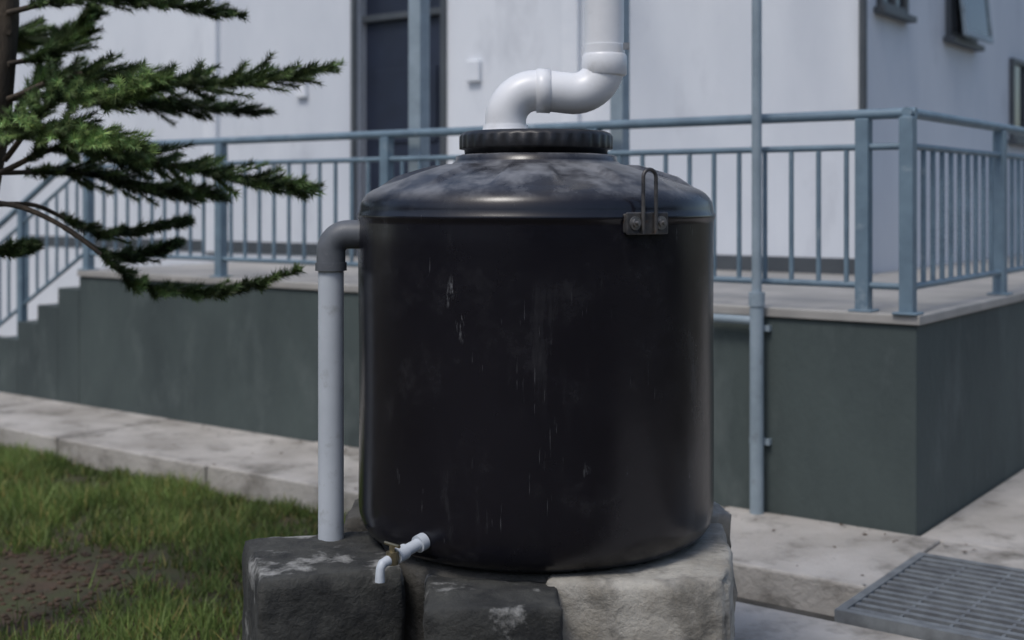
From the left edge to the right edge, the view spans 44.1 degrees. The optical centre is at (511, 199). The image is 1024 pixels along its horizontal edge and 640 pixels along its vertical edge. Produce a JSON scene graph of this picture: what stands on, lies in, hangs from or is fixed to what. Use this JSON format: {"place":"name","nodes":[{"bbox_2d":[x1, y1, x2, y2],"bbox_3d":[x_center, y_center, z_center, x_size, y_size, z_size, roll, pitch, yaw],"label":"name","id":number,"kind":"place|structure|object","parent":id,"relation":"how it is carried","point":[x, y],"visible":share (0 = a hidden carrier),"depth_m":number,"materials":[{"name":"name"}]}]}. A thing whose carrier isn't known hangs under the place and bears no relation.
{"place":"outdoors","nodes":[
{"label":"outdoors","id":0,"kind":"place"},
{"bbox_2d":[0,336,317,639],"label":"ground","id":1,"kind":"structure","parent":0,"point":[44,586],"depth_m":5.93,"materials":[{"name":"soil"}]},
{"bbox_2d":[0,546,164,633],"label":"soil patch","id":2,"kind":"object","parent":1,"relation":"on","point":[62,565],"visible":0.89,"depth_m":5.87,"materials":[{"name":"brown soil"}]},
{"bbox_2d":[0,0,348,305],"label":"conifer tree","id":3,"kind":"object","parent":1,"relation":"on","point":[89,87],"visible":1,"depth_m":4.70,"materials":[{"name":"green plant"}]},
{"bbox_2d":[0,439,350,639],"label":"lawn grass","id":4,"kind":"structure","parent":1,"relation":"on","point":[35,471],"depth_m":6.61,"materials":[{"name":"green plant"}]},
{"bbox_2d":[0,392,1023,639],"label":"pavement","id":5,"kind":"structure","parent":0,"point":[794,578],"depth_m":6.37,"materials":[{"name":"concrete"}]},
{"bbox_2d":[0,286,79,404],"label":"staircase","id":6,"kind":"structure","parent":5,"relation":"on","point":[40,357],"depth_m":10.18,"materials":[{"name":"paint"}]},
{"bbox_2d":[0,152,81,338],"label":"stair railing","id":7,"kind":"object","parent":6,"relation":"on","point":[21,228],"visible":0.76,"depth_m":10.39,"materials":[{"name":"metal"}]},
{"bbox_2d":[242,499,737,639],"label":"tank plinth","id":8,"kind":"structure","parent":5,"relation":"on","point":[312,587],"depth_m":3.44,"materials":[{"name":"stone"}]},
{"bbox_2d":[357,128,715,572],"bbox_3d":[0.075,0.404,3.950,1.107,1.232,1.107,0,0,0],"label":"water tank","id":9,"kind":"object","parent":8,"relation":"on","point":[536,358],"visible":1,"depth_m":3.47,"materials":[{"name":"black plastic"}]},
{"bbox_2d":[315,220,359,540],"bbox_3d":[-0.510,0.558,3.860,0.180,0.994,0.096,0,0,0],"label":"overflow pipe","id":10,"kind":"object","parent":9,"relation":"attached to","point":[337,240],"visible":0.84,"depth_m":3.83,"materials":[{"name":"grey plastic"}]},
{"bbox_2d":[375,533,429,582],"bbox_3d":[-0.290,0.971,3.449,0.060,0.099,0.215,0,0,43],"label":"garden tap","id":11,"kind":"object","parent":9,"relation":"attached to","point":[396,554],"visible":0.93,"depth_m":3.42,"materials":[{"name":"grey plastic"}]},
{"bbox_2d":[483,0,628,129],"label":"inlet pipe","id":12,"kind":"object","parent":9,"relation":"on","point":[592,84],"visible":0.87,"depth_m":3.87,"materials":[{"name":"white plastic"}]},
{"bbox_2d":[713,0,771,514],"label":"downpipe","id":13,"kind":"object","parent":5,"relation":"on","point":[754,320],"visible":0.92,"depth_m":6.43,"materials":[{"name":"metal"}]},
{"bbox_2d":[834,552,1023,639],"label":"drain grate","id":14,"kind":"object","parent":5,"relation":"in","point":[922,596],"visible":0.96,"depth_m":5.02,"materials":[{"name":"metal"}]},
{"bbox_2d":[77,254,1023,535],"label":"terrace","id":15,"kind":"structure","parent":0,"point":[883,418],"depth_m":6.77,"materials":[{"name":"paint"}]},
{"bbox_2d":[78,107,917,312],"bbox_3d":[-0.716,0.052,8.029,6.590,0.996,0.120,0,0,36],"label":"railing","id":16,"kind":"object","parent":15,"relation":"on","point":[863,147],"visible":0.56,"depth_m":6.89,"materials":[{"name":"metal"}]},
{"bbox_2d":[0,0,1023,336],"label":"walls","id":17,"kind":"structure","parent":15,"relation":"on","point":[690,58],"depth_m":10.97,"materials":[{"name":"paint"}]},
{"bbox_2d":[295,60,480,97],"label":"switch boxes","id":18,"kind":"object","parent":17,"relation":"attached to","point":[473,70],"visible":0.76,"depth_m":11.34,"materials":[{"name":"white plastic"}]},
{"bbox_2d":[203,0,580,251],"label":"pilasters","id":19,"kind":"object","parent":17,"relation":"attached to","point":[571,36],"visible":0.24,"depth_m":13.35,"materials":[{"name":"white paint"}]},
{"bbox_2d":[351,0,446,256],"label":"door frame","id":20,"kind":"object","parent":17,"relation":"attached to","point":[441,10],"visible":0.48,"depth_m":12.20,"materials":[{"name":"grey metal"}]},
{"bbox_2d":[366,0,439,190],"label":"door","id":21,"kind":"structure","parent":20,"relation":"in","point":[386,75],"depth_m":12.10,"materials":[{"name":"metal"}]},
{"bbox_2d":[29,235,854,274],"bbox_3d":[-1.730,0.489,12.383,10.590,0.119,0.018,0,0,36],"label":"skirting","id":22,"kind":"object","parent":17,"relation":"attached to","point":[801,264],"visible":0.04,"depth_m":9.91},
{"bbox_2d":[859,0,866,109],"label":"corner pipe","id":23,"kind":"object","parent":17,"relation":"attached to","point":[862,54],"depth_m":9.19,"materials":[{"name":"grey metal"}]},
{"bbox_2d":[874,0,916,23],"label":"window frame","id":24,"kind":"object","parent":17,"relation":"attached to","point":[891,10],"visible":1,"depth_m":9.71,"materials":[{"name":"grey metal"}]},
{"bbox_2d":[884,0,902,7],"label":"window glass","id":25,"kind":"object","parent":24,"relation":"in","point":[899,3],"visible":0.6,"depth_m":9.89,"materials":[{"name":"grey glass"}]},
{"bbox_2d":[943,0,984,51],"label":"window frame","id":26,"kind":"object","parent":17,"relation":"attached to","point":[961,40],"visible":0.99,"depth_m":10.92,"materials":[{"name":"grey metal"}]},
{"bbox_2d":[952,0,970,37],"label":"window glass","id":27,"kind":"object","parent":26,"relation":"in","point":[956,16],"visible":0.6,"depth_m":11.07,"materials":[{"name":"black glass"}]},
{"bbox_2d":[960,0,993,43],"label":"window sash","id":28,"kind":"object","parent":26,"relation":"attached to","point":[976,35],"depth_m":10.96,"materials":[{"name":"grey metal"}]},
{"bbox_2d":[965,0,989,36],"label":"sash glass","id":29,"kind":"object","parent":26,"relation":"in","point":[977,16],"visible":1,"depth_m":11.12,"materials":[{"name":"glass"}]},
{"bbox_2d":[1008,58,1023,145],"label":"window frame","id":30,"kind":"object","parent":17,"relation":"attached to","point":[1013,139],"visible":0.91,"depth_m":12.46,"materials":[{"name":"grey metal"}]},
{"bbox_2d":[1015,64,1022,126],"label":"window glass","id":31,"kind":"object","parent":30,"relation":"in","point":[1018,95],"visible":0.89,"depth_m":12.70,"materials":[{"name":"grey glass"}]},
{"bbox_2d":[408,0,629,172],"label":"verandah frame","id":32,"kind":"object","parent":15,"relation":"on","point":[418,64],"visible":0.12,"depth_m":8.05,"materials":[{"name":"paint"}]},
{"bbox_2d":[892,107,1023,315],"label":"railing","id":33,"kind":"object","parent":15,"relation":"on","point":[998,271],"visible":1,"depth_m":6.71,"materials":[{"name":"metal"}]}
]}

